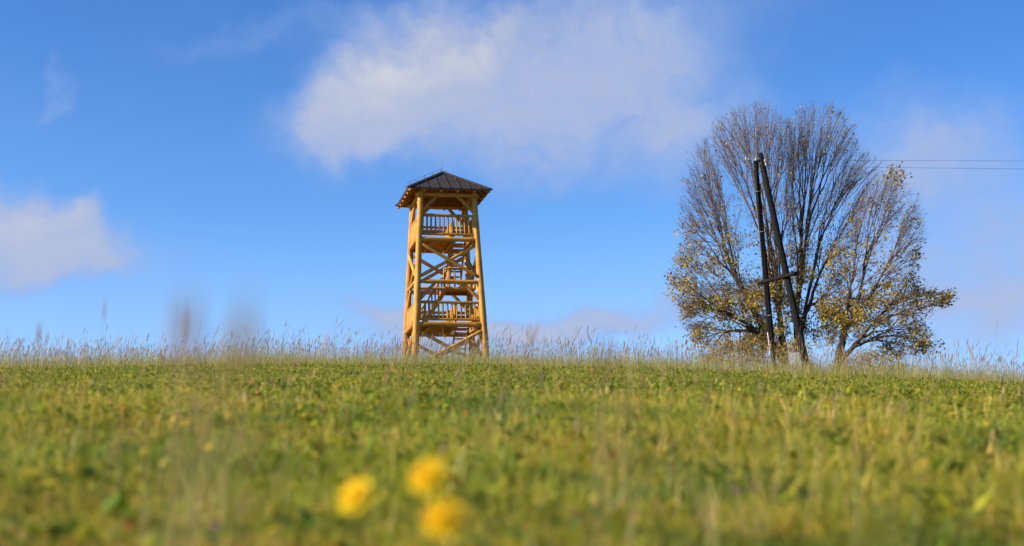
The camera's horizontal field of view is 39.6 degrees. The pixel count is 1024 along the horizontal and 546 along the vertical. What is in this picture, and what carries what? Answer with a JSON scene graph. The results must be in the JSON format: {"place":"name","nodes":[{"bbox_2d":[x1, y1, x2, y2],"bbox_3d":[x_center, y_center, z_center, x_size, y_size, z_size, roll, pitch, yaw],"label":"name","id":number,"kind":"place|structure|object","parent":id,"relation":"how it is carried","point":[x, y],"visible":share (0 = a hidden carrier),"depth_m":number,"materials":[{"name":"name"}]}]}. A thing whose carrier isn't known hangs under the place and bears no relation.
{"place":"outdoors","nodes":[
{"label":"outdoors","id":0,"kind":"place"},
{"bbox_2d":[0,361,1023,545],"bbox_3d":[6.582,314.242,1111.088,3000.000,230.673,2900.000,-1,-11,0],"label":"hill","id":1,"kind":"structure","parent":0,"point":[475,450],"depth_m":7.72,"materials":[{"name":"green plant"}]},
{"bbox_2d":[30,323,40,453],"bbox_3d":[-2.017,0.526,6.013,0.023,0.658,0.012,-1,-11,0],"label":"grass stalk","id":2,"kind":"object","parent":1,"relation":"on","point":[38,335],"depth_m":6.04,"materials":[{"name":"plant"}]},
{"bbox_2d":[39,331,48,394],"bbox_3d":[-3.312,0.720,10.050,0.050,0.633,0.018,-1,-11,0],"label":"grass stalk","id":3,"kind":"object","parent":1,"relation":"on","point":[44,353],"depth_m":10.09,"materials":[{"name":"plant"}]},
{"bbox_2d":[96,298,105,433],"bbox_3d":[-2.034,0.505,7.034,0.027,0.785,0.010,-1,-11,0],"label":"grass stalk","id":4,"kind":"object","parent":1,"relation":"on","point":[100,355],"depth_m":7.06,"materials":[{"name":"plant"}]},
{"bbox_2d":[98,333,121,408],"bbox_3d":[-2.557,0.681,9.026,0.137,0.608,0.012,1,-11,-12],"label":"grass stalk","id":5,"kind":"object","parent":1,"relation":"on","point":[109,361],"depth_m":9.05,"materials":[{"name":"plant"}]},
{"bbox_2d":[168,366,178,545],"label":"grass stalk","id":6,"kind":"object","parent":1,"relation":"on","point":[172,461],"depth_m":2.58,"materials":[{"name":"green plant"}]},
{"bbox_2d":[175,285,196,545],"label":"grass stalk","id":7,"kind":"object","parent":1,"relation":"on","point":[185,333],"depth_m":0.96,"materials":[{"name":"plant"}]},
{"bbox_2d":[211,522,222,543],"bbox_3d":[-0.711,0.673,3.417,0.030,0.152,0.030,-1,-11,0],"label":"clover flower","id":8,"kind":"object","parent":1,"relation":"on","point":[215,524],"visible":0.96,"depth_m":3.42,"materials":[{"name":"beige plant"}]},
{"bbox_2d":[206,287,252,545],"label":"grass stalk","id":9,"kind":"object","parent":1,"relation":"on","point":[239,340],"depth_m":1.00,"materials":[{"name":"plant"}]},
{"bbox_2d":[322,331,326,408],"bbox_3d":[-1.059,0.641,8.022,0.028,0.630,0.013,-1,-11,0],"label":"grass stalk","id":10,"kind":"object","parent":1,"relation":"on","point":[325,344],"depth_m":8.06,"materials":[{"name":"plant"}]},
{"bbox_2d":[336,476,370,545],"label":"yellow flower","id":11,"kind":"object","parent":1,"relation":"on","point":[353,498],"visible":1,"depth_m":2.32,"materials":[{"name":"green plant"}]},
{"bbox_2d":[406,456,449,545],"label":"yellow flower","id":12,"kind":"object","parent":1,"relation":"on","point":[427,476],"visible":1,"depth_m":2.37,"materials":[{"name":"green plant"}]},
{"bbox_2d":[416,495,466,545],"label":"yellow flower","id":13,"kind":"object","parent":1,"relation":"on","point":[440,526],"visible":1,"depth_m":2.11,"materials":[{"name":"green plant"}]},
{"bbox_2d":[394,165,492,360],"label":"lookout tower","id":14,"kind":"structure","parent":1,"relation":"on","point":[443,190],"depth_m":71.46,"materials":[{"name":"wood"}]},
{"bbox_2d":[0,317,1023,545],"bbox_3d":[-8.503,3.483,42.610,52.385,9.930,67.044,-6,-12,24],"label":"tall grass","id":15,"kind":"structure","parent":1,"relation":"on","point":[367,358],"depth_m":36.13,"materials":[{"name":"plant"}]},
{"bbox_2d":[515,323,538,446],"bbox_3d":[0.075,0.576,6.999,0.136,0.676,0.013,2,-11,-14],"label":"grass stalk","id":16,"kind":"object","parent":1,"relation":"on","point":[533,337],"depth_m":7.04,"materials":[{"name":"plant"}]},
{"bbox_2d":[598,331,610,545],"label":"grass stalk","id":17,"kind":"object","parent":1,"relation":"on","point":[606,361],"depth_m":1.60,"materials":[{"name":"plant"}]},
{"bbox_2d":[695,334,769,370],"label":"shrub","id":18,"kind":"object","parent":1,"relation":"on","point":[750,347],"visible":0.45,"depth_m":62.13,"materials":[{"name":"green plant"}]},
{"bbox_2d":[663,99,810,364],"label":"field maple","id":19,"kind":"object","parent":1,"relation":"on","point":[755,294],"visible":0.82,"depth_m":67.49,"materials":[{"name":"brown plant"}]},
{"bbox_2d":[733,488,741,513],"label":"clover flower","id":20,"kind":"object","parent":1,"relation":"on","point":[738,489],"visible":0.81,"depth_m":4.45,"materials":[{"name":"beige plant"}]},
{"bbox_2d":[745,152,809,368],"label":"power pole","id":21,"kind":"object","parent":1,"relation":"on","point":[786,275],"visible":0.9,"depth_m":56.08,"materials":[{"name":"brown wood"}]},
{"bbox_2d":[766,159,916,160],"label":"power wire","id":22,"kind":"object","parent":21,"relation":"attached to","point":[888,160],"visible":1,"depth_m":59.01,"materials":[{"name":"metal"}]},
{"bbox_2d":[815,166,988,168],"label":"power wire","id":23,"kind":"object","parent":21,"relation":"attached to","point":[903,167],"visible":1,"depth_m":59.02,"materials":[{"name":"metal"}]},
{"bbox_2d":[789,352,801,369],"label":"information board","id":24,"kind":"object","parent":1,"relation":"on","point":[794,354],"visible":0.38,"depth_m":54.90,"materials":[{"name":"metal"}]},
{"bbox_2d":[775,336,816,371],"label":"shrub","id":25,"kind":"object","parent":1,"relation":"on","point":[789,348],"visible":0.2,"depth_m":63.79,"materials":[{"name":"green plant"}]},
{"bbox_2d":[779,100,882,363],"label":"field maple","id":26,"kind":"object","parent":1,"relation":"on","point":[841,193],"visible":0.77,"depth_m":69.15,"materials":[{"name":"brown plant"}]},
{"bbox_2d":[828,343,911,374],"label":"shrub","id":27,"kind":"object","parent":1,"relation":"on","point":[857,356],"visible":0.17,"depth_m":63.52,"materials":[{"name":"green plant"}]},
{"bbox_2d":[811,161,957,368],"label":"field maple","id":28,"kind":"object","parent":1,"relation":"on","point":[857,319],"visible":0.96,"depth_m":66.25,"materials":[{"name":"brown plant"}]},
{"bbox_2d":[964,337,983,399],"bbox_3d":[4.560,0.990,14.026,0.139,0.734,0.015,-3,-11,11],"label":"grass stalk","id":29,"kind":"object","parent":1,"relation":"on","point":[973,358],"depth_m":14.06,"materials":[{"name":"plant"}]},
{"bbox_2d":[0,0,1023,380],"label":"sky","id":30,"kind":"structure","parent":0,"point":[150,150],"materials":[{"name":"blue"}]}
]}

